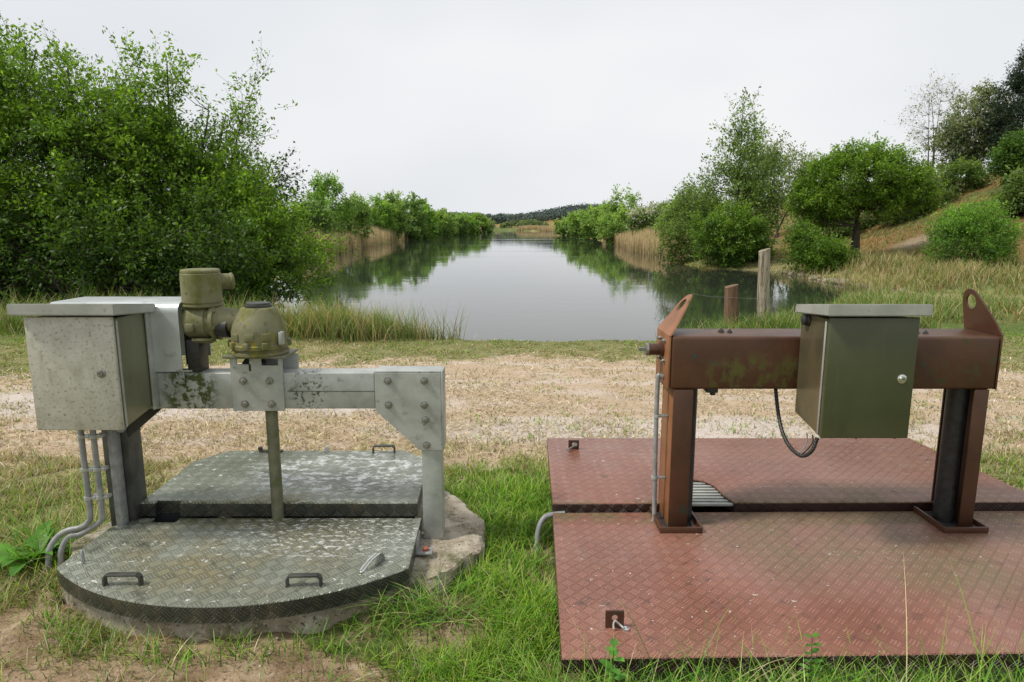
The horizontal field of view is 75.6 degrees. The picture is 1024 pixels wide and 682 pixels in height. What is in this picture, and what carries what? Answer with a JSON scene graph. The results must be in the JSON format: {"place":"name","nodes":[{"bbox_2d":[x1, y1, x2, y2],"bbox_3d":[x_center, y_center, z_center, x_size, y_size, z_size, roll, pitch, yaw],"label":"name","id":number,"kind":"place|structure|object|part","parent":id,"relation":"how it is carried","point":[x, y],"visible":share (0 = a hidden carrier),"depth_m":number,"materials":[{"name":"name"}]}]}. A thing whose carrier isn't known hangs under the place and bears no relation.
{"place":"outdoors","nodes":[
{"label":"outdoors","id":0,"kind":"place"},
{"bbox_2d":[4,592,445,681],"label":"long grass","id":1,"kind":"structure","parent":0,"point":[189,648],"depth_m":2.34,"materials":[{"name":"green plant"}]},
{"bbox_2d":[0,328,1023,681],"bbox_3d":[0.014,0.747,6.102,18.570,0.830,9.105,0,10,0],"label":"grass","id":2,"kind":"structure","parent":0,"point":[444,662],"depth_m":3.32,"materials":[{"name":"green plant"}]},
{"bbox_2d":[0,336,1023,503],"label":"path","id":3,"kind":"structure","parent":0,"point":[600,393],"depth_m":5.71,"materials":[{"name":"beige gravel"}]},
{"bbox_2d":[0,227,1023,681],"bbox_3d":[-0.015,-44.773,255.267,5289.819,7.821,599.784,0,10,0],"label":"ground","id":4,"kind":"structure","parent":0,"point":[276,669],"depth_m":2.47,"materials":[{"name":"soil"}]},
{"bbox_2d":[14,533,57,557],"bbox_3d":[-2.147,0.963,3.002,0.177,0.076,0.244,-8,13,-39],"label":"dock plant","id":5,"kind":"object","parent":4,"relation":"on","point":[34,545],"visible":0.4,"depth_m":3.00,"materials":[{"name":"green plant"}]},
{"bbox_2d":[0,520,82,577],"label":"dock plant","id":6,"kind":"object","parent":4,"relation":"on","point":[5,559],"visible":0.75,"depth_m":2.97,"materials":[{"name":"green leaf"}]},
{"bbox_2d":[0,10,116,303],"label":"willow tree","id":7,"kind":"object","parent":4,"relation":"on","point":[5,135],"visible":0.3,"depth_m":13.24,"materials":[{"name":"green plant"}]},
{"bbox_2d":[0,490,150,589],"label":"long grass","id":8,"kind":"structure","parent":4,"relation":"on","point":[24,542],"depth_m":3.02,"materials":[{"name":"green plant"}]},
{"bbox_2d":[0,440,198,555],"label":"long grass","id":9,"kind":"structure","parent":4,"relation":"on","point":[73,520],"depth_m":3.12,"materials":[{"name":"green plant"}]},
{"bbox_2d":[0,19,224,302],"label":"willow tree","id":10,"kind":"object","parent":4,"relation":"on","point":[63,133],"visible":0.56,"depth_m":13.37,"materials":[{"name":"green plant"}]},
{"bbox_2d":[0,283,283,337],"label":"rough grass","id":11,"kind":"structure","parent":4,"relation":"on","point":[7,322],"depth_m":10.63,"materials":[{"name":"green plant"}]},
{"bbox_2d":[0,170,285,307],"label":"willow shrub","id":12,"kind":"object","parent":4,"relation":"on","point":[85,230],"visible":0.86,"depth_m":12.68,"materials":[{"name":"green plant"}]},
{"bbox_2d":[42,26,279,296],"bbox_3d":[-7.705,-3.769,14.632,4.560,6.127,4.738,-5,11,-29],"label":"willow tree","id":13,"kind":"object","parent":4,"relation":"on","point":[163,103],"visible":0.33,"depth_m":14.16,"materials":[{"name":"green plant"}]},
{"bbox_2d":[1,87,345,291],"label":"willow shrub","id":14,"kind":"object","parent":4,"relation":"on","point":[283,179],"visible":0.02,"depth_m":17.45,"materials":[{"name":"green plant"}]},
{"bbox_2d":[121,31,297,270],"bbox_3d":[-7.251,-3.916,15.633,4.072,6.184,3.317,-4,11,-24],"label":"willow tree","id":15,"kind":"object","parent":4,"relation":"on","point":[253,134],"visible":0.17,"depth_m":15.15,"materials":[{"name":"green plant"}]},
{"bbox_2d":[116,134,370,310],"bbox_3d":[-6.471,-2.437,15.059,5.936,4.710,4.086,0,10,0],"label":"willow shrub","id":16,"kind":"object","parent":4,"relation":"on","point":[272,217],"visible":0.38,"depth_m":14.92,"materials":[{"name":"green plant"}]},
{"bbox_2d":[61,490,485,641],"bbox_3d":[-1.058,1.160,3.202,1.882,0.825,1.561,0,10,0],"label":"concrete chamber","id":17,"kind":"object","parent":4,"relation":"in","point":[464,523],"visible":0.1,"depth_m":2.70,"materials":[{"name":"grey concrete"}]},
{"bbox_2d":[106,430,128,526],"bbox_3d":[-1.770,0.600,2.963,0.026,0.590,0.055,0,10,0],"label":"mounting rail","id":18,"kind":"object","parent":17,"relation":"on","point":[117,473],"visible":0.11,"depth_m":2.95,"materials":[{"name":"grey metal"}]},
{"bbox_2d":[56,518,421,623],"bbox_3d":[-1.110,0.888,2.709,1.400,0.124,0.728,0,10,0],"label":"hatch cover","id":19,"kind":"object","parent":17,"relation":"on","point":[206,570],"visible":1,"depth_m":2.62,"materials":[{"name":"metal"}]},
{"bbox_2d":[50,268,445,538],"bbox_3d":[-1.152,0.331,3.026,1.696,1.320,0.349,0,10,0],"label":"sluice drive frame","id":20,"kind":"object","parent":17,"relation":"on","point":[269,377],"visible":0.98,"depth_m":2.91,"materials":[{"name":"metal"}]},
{"bbox_2d":[6,304,159,429],"bbox_3d":[-1.741,0.086,2.731,0.416,0.516,0.303,0,10,0],"label":"control cabinet","id":21,"kind":"object","parent":20,"relation":"attached to","point":[92,366],"visible":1,"depth_m":2.63,"materials":[{"name":"grey metal"}]},
{"bbox_2d":[45,430,96,572],"bbox_3d":[-1.942,0.684,2.890,0.239,0.791,0.054,-3,10,-17],"label":"cable conduit","id":22,"kind":"object","parent":21,"relation":"attached to","point":[85,469],"visible":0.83,"depth_m":2.89,"materials":[{"name":"grey plastic"}]},
{"bbox_3d":[-1.741,0.133,2.623,0.346,0.461,0.028,0,10,0],"label":"door","id":23,"kind":"part","parent":21,"relation":"part of","materials":[{"name":"grey metal"}]},
{"bbox_2d":[57,430,111,564],"bbox_3d":[-1.892,0.684,2.895,0.239,0.791,0.054,-3,10,-17],"label":"cable conduit","id":24,"kind":"object","parent":21,"relation":"attached to","point":[97,467],"visible":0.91,"depth_m":2.90,"materials":[{"name":"grey plastic"}]},
{"bbox_2d":[140,444,422,515],"bbox_3d":[-1.090,0.699,3.425,1.300,0.114,0.727,0,10,0],"label":"hatch cover","id":25,"kind":"object","parent":17,"relation":"on","point":[326,482],"visible":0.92,"depth_m":3.27,"materials":[{"name":"metal"}]},
{"bbox_2d":[416,531,432,554],"bbox_3d":[-0.383,0.888,2.906,0.072,0.057,0.120,0,10,0],"label":"anchor bracket","id":26,"kind":"object","parent":17,"relation":"attached to","point":[425,550],"visible":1,"depth_m":2.87,"materials":[{"name":"grey metal"}]},
{"bbox_2d":[284,195,346,238],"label":"bank tree","id":27,"kind":"object","parent":4,"relation":"on","point":[323,217],"visible":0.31,"depth_m":54.69,"materials":[{"name":"green plant"}]},
{"bbox_2d":[304,169,359,239],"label":"tree","id":28,"kind":"object","parent":4,"relation":"on","point":[323,192],"visible":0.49,"depth_m":60.05,"materials":[{"name":"green plant"}]},
{"bbox_2d":[221,292,475,344],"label":"rough grass","id":29,"kind":"structure","parent":4,"relation":"on","point":[321,322],"depth_m":9.61,"materials":[{"name":"green plant"}]},
{"bbox_2d":[332,192,374,242],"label":"bank tree","id":30,"kind":"object","parent":4,"relation":"on","point":[359,220],"visible":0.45,"depth_m":68.44,"materials":[{"name":"green plant"}]},
{"bbox_2d":[353,671,390,681],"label":"twig","id":31,"kind":"object","parent":4,"relation":"on","point":[367,675],"visible":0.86,"depth_m":2.21,"materials":[{"name":"beige wood"}]},
{"bbox_2d":[348,193,398,232],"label":"bank tree","id":32,"kind":"object","parent":4,"relation":"on","point":[385,209],"visible":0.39,"depth_m":92.90,"materials":[{"name":"green plant"}]},
{"bbox_2d":[366,190,412,238],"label":"tree","id":33,"kind":"object","parent":4,"relation":"on","point":[398,215],"visible":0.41,"depth_m":97.78,"materials":[{"name":"green plant"}]},
{"bbox_2d":[386,191,430,239],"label":"bank tree","id":34,"kind":"object","parent":4,"relation":"on","point":[415,211],"visible":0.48,"depth_m":109.15,"materials":[{"name":"green plant"}]},
{"bbox_2d":[409,198,442,238],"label":"bank tree","id":35,"kind":"object","parent":4,"relation":"on","point":[436,231],"visible":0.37,"depth_m":115.14,"materials":[{"name":"green plant"}]},
{"bbox_2d":[421,207,458,236],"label":"bank tree","id":36,"kind":"object","parent":4,"relation":"on","point":[446,223],"visible":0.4,"depth_m":146.65,"materials":[{"name":"green plant"}]},
{"bbox_2d":[327,548,557,646],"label":"long grass","id":37,"kind":"structure","parent":4,"relation":"on","point":[435,613],"depth_m":2.53,"materials":[{"name":"green plant"}]},
{"bbox_2d":[441,212,469,235],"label":"bank tree","id":38,"kind":"object","parent":4,"relation":"on","point":[461,227],"visible":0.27,"depth_m":171.18,"materials":[{"name":"green plant"}]},
{"bbox_2d":[452,212,479,233],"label":"bank tree","id":39,"kind":"object","parent":4,"relation":"on","point":[472,227],"visible":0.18,"depth_m":200.21,"materials":[{"name":"green plant"}]},
{"bbox_2d":[455,605,492,632],"bbox_3d":[-0.151,1.071,2.544,0.212,0.030,0.010,9,13,43],"label":"twig","id":40,"kind":"object","parent":4,"relation":"on","point":[471,615],"visible":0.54,"depth_m":2.54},
{"bbox_2d":[467,212,493,232],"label":"bank tree","id":41,"kind":"object","parent":4,"relation":"on","point":[485,225],"visible":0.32,"depth_m":243.89,"materials":[{"name":"green plant"}]},
{"bbox_2d":[431,478,545,593],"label":"long grass","id":42,"kind":"structure","parent":4,"relation":"on","point":[502,530],"depth_m":3.24,"materials":[{"name":"green plant"}]},
{"bbox_2d":[490,218,558,228],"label":"wood","id":43,"kind":"object","parent":4,"relation":"on","point":[512,223],"visible":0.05,"depth_m":482.51,"materials":[{"name":"green plant"}]},
{"bbox_2d":[490,460,574,681],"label":"long grass","id":44,"kind":"structure","parent":4,"relation":"on","point":[541,567],"depth_m":2.89,"materials":[{"name":"green plant"}]},
{"bbox_2d":[138,158,959,223],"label":"scrub","id":45,"kind":"object","parent":4,"relation":"on","point":[938,167],"visible":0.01,"depth_m":75.53,"materials":[{"name":"green plant"}]},
{"bbox_2d":[534,511,564,551],"bbox_3d":[0.172,0.931,3.126,0.170,0.247,0.062,-6,11,-30],"label":"cable conduit","id":46,"kind":"object","parent":4,"relation":"on","point":[542,519],"visible":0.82,"depth_m":3.10,"materials":[{"name":"grey plastic"}]},
{"bbox_2d":[552,211,575,235],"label":"bank tree","id":47,"kind":"object","parent":4,"relation":"on","point":[561,231],"visible":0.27,"depth_m":166.90,"materials":[{"name":"green plant"}]},
{"bbox_2d":[560,203,599,237],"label":"bank tree","id":48,"kind":"object","parent":4,"relation":"on","point":[576,225],"visible":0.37,"depth_m":127.23,"materials":[{"name":"green plant"}]},
{"bbox_2d":[576,199,612,239],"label":"bank tree","id":49,"kind":"object","parent":4,"relation":"on","point":[589,226],"visible":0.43,"depth_m":109.55,"materials":[{"name":"green plant"}]},
{"bbox_2d":[597,184,626,233],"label":"tree","id":50,"kind":"object","parent":4,"relation":"on","point":[613,207],"visible":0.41,"depth_m":93.78,"materials":[{"name":"green plant"}]},
{"bbox_2d":[598,639,628,681],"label":"nettle plant","id":51,"kind":"object","parent":4,"relation":"on","point":[613,651],"visible":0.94,"depth_m":2.01,"materials":[{"name":"green plant"}]},
{"bbox_2d":[591,205,643,243],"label":"bank tree","id":52,"kind":"object","parent":4,"relation":"on","point":[611,223],"visible":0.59,"depth_m":81.78,"materials":[{"name":"green plant"}]},
{"bbox_2d":[650,181,730,262],"bbox_3d":[10.740,-6.838,38.988,5.091,5.356,4.356,0,10,0],"label":"willow shrub","id":53,"kind":"object","parent":4,"relation":"on","point":[667,233],"visible":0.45,"depth_m":38.77,"materials":[{"name":"green plant"}]},
{"bbox_2d":[723,284,738,328],"bbox_3d":[3.467,-0.339,10.387,0.300,1.112,0.244,0,10,0],"label":"fence post","id":54,"kind":"object","parent":4,"relation":"on","point":[731,305],"visible":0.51,"depth_m":10.27,"materials":[{"name":"brown wood"}]},
{"bbox_2d":[685,197,779,266],"bbox_3d":[11.312,-5.494,34.023,5.137,3.893,3.949,0,10,0],"label":"willow shrub","id":55,"kind":"object","parent":4,"relation":"on","point":[744,237],"visible":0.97,"depth_m":33.31,"materials":[{"name":"green plant"}]},
{"bbox_2d":[668,86,801,251],"bbox_3d":[12.146,-9.248,36.035,7.352,9.438,5.006,0,10,0],"label":"willow tree","id":56,"kind":"object","parent":4,"relation":"on","point":[739,168],"visible":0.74,"depth_m":35.60,"materials":[{"name":"green plant"}]},
{"bbox_2d":[757,248,769,323],"bbox_3d":[3.986,-0.730,10.424,0.260,1.463,0.197,0,10,0],"label":"fence post","id":57,"kind":"object","parent":4,"relation":"on","point":[763,288],"visible":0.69,"depth_m":10.33,"materials":[{"name":"grey wood"}]},
{"bbox_2d":[636,299,953,339],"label":"rough grass","id":58,"kind":"structure","parent":4,"relation":"on","point":[791,321],"depth_m":9.98,"materials":[{"name":"green plant"}]},
{"bbox_2d":[582,506,1023,681],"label":"concrete chamber","id":59,"kind":"object","parent":4,"relation":"in","point":[725,509],"depth_m":2.19,"materials":[{"name":"grey concrete"}]},
{"bbox_2d":[547,438,1023,512],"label":"hatch cover","id":60,"kind":"object","parent":59,"relation":"on","point":[599,475],"visible":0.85,"depth_m":3.46,"materials":[{"name":"red metal"}]},
{"bbox_2d":[692,482,732,505],"bbox_3d":[0.890,0.765,3.440,0.540,0.073,0.600,0,10,0],"label":"drain grate","id":61,"kind":"object","parent":60,"relation":"in","point":[705,495],"visible":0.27,"depth_m":3.23,"materials":[{"name":"metal"}]},
{"bbox_2d":[552,511,1023,672],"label":"hatch cover","id":62,"kind":"object","parent":59,"relation":"on","point":[829,577],"visible":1,"depth_m":2.46,"materials":[{"name":"red metal"}]},
{"bbox_2d":[638,289,1003,532],"bbox_3d":[1.331,0.337,2.974,1.537,1.126,0.304,0,10,0],"label":"sluice drive frame","id":63,"kind":"object","parent":62,"relation":"on","point":[960,367],"visible":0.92,"depth_m":2.88,"materials":[{"name":"brown paint"}]},
{"bbox_2d":[651,373,667,520],"bbox_3d":[0.668,0.487,2.986,0.065,0.705,0.030,0,10,0],"label":"cable conduit","id":64,"kind":"object","parent":63,"relation":"attached to","point":[655,476],"visible":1,"depth_m":2.98,"materials":[{"name":"grey plastic"}]},
{"bbox_2d":[774,389,818,457],"bbox_3d":[1.195,0.351,2.825,0.057,0.250,0.290,-3,10,-16],"label":"cable","id":65,"kind":"object","parent":63,"relation":"hanging from","point":[794,451],"visible":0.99,"depth_m":2.84,"materials":[{"name":"black rubber"}]},
{"bbox_2d":[788,433,807,452],"bbox_3d":[1.204,0.428,2.783,0.073,0.091,0.030,7,12,34],"label":"wire","id":66,"kind":"object","parent":65,"relation":"hanging from","point":[805,443],"visible":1,"depth_m":2.77,"materials":[{"name":"grey plastic"}]},
{"bbox_2d":[802,435,813,453],"bbox_3d":[1.223,0.437,2.782,0.084,0.091,0.034,5,11,29],"label":"wire","id":67,"kind":"object","parent":65,"relation":"attached to","point":[810,445],"visible":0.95,"depth_m":2.77,"materials":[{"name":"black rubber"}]},
{"bbox_2d":[795,304,933,438],"bbox_3d":[1.395,0.111,2.683,0.394,0.558,0.300,0,10,0],"label":"control cabinet","id":68,"kind":"object","parent":63,"relation":"attached to","point":[856,370],"visible":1,"depth_m":2.58,"materials":[{"name":"green metal"}]},
{"bbox_3d":[1.395,0.148,2.574,0.346,0.482,0.029,0,10,0],"label":"door","id":69,"kind":"part","parent":68,"relation":"part of","materials":[{"name":"green metal"}]},
{"bbox_2d":[798,633,823,681],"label":"herb plant","id":70,"kind":"object","parent":4,"relation":"on","point":[815,650],"visible":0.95,"depth_m":2.03,"materials":[{"name":"green plant"}]},
{"bbox_2d":[779,215,868,275],"bbox_3d":[13.608,-3.985,28.799,4.023,3.030,3.360,0,10,0],"label":"oak shrub","id":71,"kind":"object","parent":4,"relation":"on","point":[802,248],"visible":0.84,"depth_m":28.27,"materials":[{"name":"green plant"}]},
{"bbox_2d":[770,242,968,279],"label":"rough grass","id":72,"kind":"structure","parent":4,"relation":"on","point":[877,256],"depth_m":28.68,"materials":[{"name":"plant"}]},
{"bbox_2d":[786,248,1023,293],"bbox_3d":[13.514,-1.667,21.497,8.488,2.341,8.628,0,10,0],"label":"rough grass","id":73,"kind":"structure","parent":4,"relation":"on","point":[978,273],"depth_m":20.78,"materials":[{"name":"plant"}]},
{"bbox_2d":[814,283,1023,329],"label":"rough grass","id":74,"kind":"structure","parent":4,"relation":"on","point":[882,298],"depth_m":12.71,"materials":[{"name":"green plant"}]},
{"bbox_2d":[0,0,1023,214],"label":"sky","id":75,"kind":"structure","parent":0,"point":[492,107],"materials":[{"name":"white"}]},
{"bbox_2d":[495,219,560,226],"bbox_3d":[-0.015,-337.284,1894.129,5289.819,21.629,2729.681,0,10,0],"label":"hill","id":76,"kind":"structure","parent":0,"point":[550,222],"depth_m":767.84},
{"bbox_2d":[374,202,621,223],"bbox_3d":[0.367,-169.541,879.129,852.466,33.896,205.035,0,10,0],"label":"forest","id":77,"kind":"object","parent":76,"relation":"on","point":[547,214],"visible":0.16,"depth_m":817.67,"materials":[{"name":"green plant"}]},
{"bbox_2d":[265,231,875,341],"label":"water","id":78,"kind":"structure","parent":0,"point":[539,286],"depth_m":23.33,"materials":[{"name":"grey liquid"}]},
{"bbox_2d":[297,223,395,253],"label":"reed bed","id":79,"kind":"object","parent":78,"relation":"on","point":[380,237],"visible":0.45,"depth_m":68.37,"materials":[{"name":"plant"}]},
{"bbox_2d":[388,228,407,241],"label":"reed bed","id":80,"kind":"object","parent":78,"relation":"on","point":[404,236],"visible":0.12,"depth_m":105.02,"materials":[{"name":"plant"}]},
{"bbox_2d":[515,225,558,231],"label":"reed bed","id":81,"kind":"object","parent":78,"relation":"on","point":[539,228],"visible":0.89,"depth_m":352.44,"materials":[{"name":"plant"}]},
{"bbox_2d":[601,229,637,245],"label":"reed bed","id":82,"kind":"object","parent":78,"relation":"on","point":[617,238],"visible":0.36,"depth_m":76.36,"materials":[{"name":"plant"}]},
{"bbox_2d":[620,227,707,259],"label":"reed bed","id":83,"kind":"object","parent":78,"relation":"on","point":[644,241],"visible":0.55,"depth_m":55.50,"materials":[{"name":"plant"}]},
{"bbox_2d":[464,554,1023,681],"bbox_3d":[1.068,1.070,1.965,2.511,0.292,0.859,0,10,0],"label":"long grass","id":84,"kind":"structure","parent":0,"point":[792,676],"depth_m":2.05,"materials":[{"name":"green plant"}]},
{"bbox_2d":[583,174,1023,323],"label":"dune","id":85,"kind":"structure","parent":0,"point":[893,244],"depth_m":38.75,"materials":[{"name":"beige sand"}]},
{"bbox_2d":[616,182,642,232],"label":"tree","id":86,"kind":"object","parent":85,"relation":"on","point":[632,201],"visible":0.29,"depth_m":89.69,"materials":[{"name":"green plant"}]},
{"bbox_2d":[624,198,674,234],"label":"hawthorn shrub","id":87,"kind":"object","parent":85,"relation":"on","point":[640,216],"visible":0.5,"depth_m":70.46,"materials":[{"name":"green plant"}]},
{"bbox_2d":[652,195,690,234],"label":"bank tree","id":88,"kind":"object","parent":85,"relation":"on","point":[658,218],"visible":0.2,"depth_m":66.51,"materials":[{"name":"green plant"}]},
{"bbox_2d":[725,168,781,239],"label":"willow shrub","id":89,"kind":"object","parent":85,"relation":"on","point":[760,206],"visible":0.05,"depth_m":40.29,"materials":[{"name":"green plant"}]},
{"bbox_2d":[746,126,841,237],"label":"birch tree","id":90,"kind":"object","parent":85,"relation":"on","point":[794,158],"visible":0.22,"depth_m":53.72,"materials":[{"name":"green plant"}]},
{"bbox_2d":[789,205,863,242],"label":"dune shrub","id":91,"kind":"object","parent":85,"relation":"on","point":[842,231],"visible":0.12,"depth_m":43.03,"materials":[{"name":"green plant"}]},
{"bbox_2d":[830,210,892,229],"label":"dune shrub","id":92,"kind":"object","parent":85,"relation":"on","point":[867,222],"visible":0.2,"depth_m":43.43,"materials":[{"name":"green plant"}]},
{"bbox_2d":[780,131,949,255],"bbox_3d":[16.471,-6.844,31.184,7.739,6.153,5.375,0,10,0],"label":"oak tree","id":93,"kind":"object","parent":85,"relation":"on","point":[895,185],"visible":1,"depth_m":30.33,"materials":[{"name":"green plant"}]},
{"bbox_2d":[861,170,961,225],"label":"dune shrub","id":94,"kind":"object","parent":85,"relation":"on","point":[947,194],"visible":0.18,"depth_m":40.49,"materials":[{"name":"green plant"}]},
{"bbox_2d":[895,65,973,177],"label":"birch tree","id":95,"kind":"object","parent":85,"relation":"on","point":[927,128],"visible":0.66,"depth_m":48.99,"materials":[{"name":"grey plant"}]},
{"bbox_2d":[935,154,993,193],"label":"dune shrub","id":96,"kind":"object","parent":85,"relation":"on","point":[971,179],"visible":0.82,"depth_m":41.21,"materials":[{"name":"green plant"}]},
{"bbox_2d":[919,192,1023,269],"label":"dune shrub","id":97,"kind":"object","parent":85,"relation":"on","point":[965,222],"visible":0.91,"depth_m":23.55,"materials":[{"name":"green plant"}]},
{"bbox_2d":[923,74,1022,176],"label":"hawthorn tree","id":98,"kind":"object","parent":85,"relation":"on","point":[957,131],"visible":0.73,"depth_m":46.03,"materials":[{"name":"green plant"}]},
{"bbox_2d":[970,43,1023,153],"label":"pine tree","id":99,"kind":"object","parent":85,"relation":"on","point":[1016,85],"visible":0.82,"depth_m":43.92,"materials":[{"name":"green plant"}]},
{"bbox_2d":[975,127,1023,186],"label":"dune shrub","id":100,"kind":"object","parent":85,"relation":"on","point":[1009,152],"visible":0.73,"depth_m":36.49,"materials":[{"name":"green plant"}]},
{"bbox_2d":[985,162,1023,214],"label":"dune shrub","id":101,"kind":"object","parent":85,"relation":"on","point":[1014,193],"visible":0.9,"depth_m":32.06,"materials":[{"name":"green plant"}]}
]}

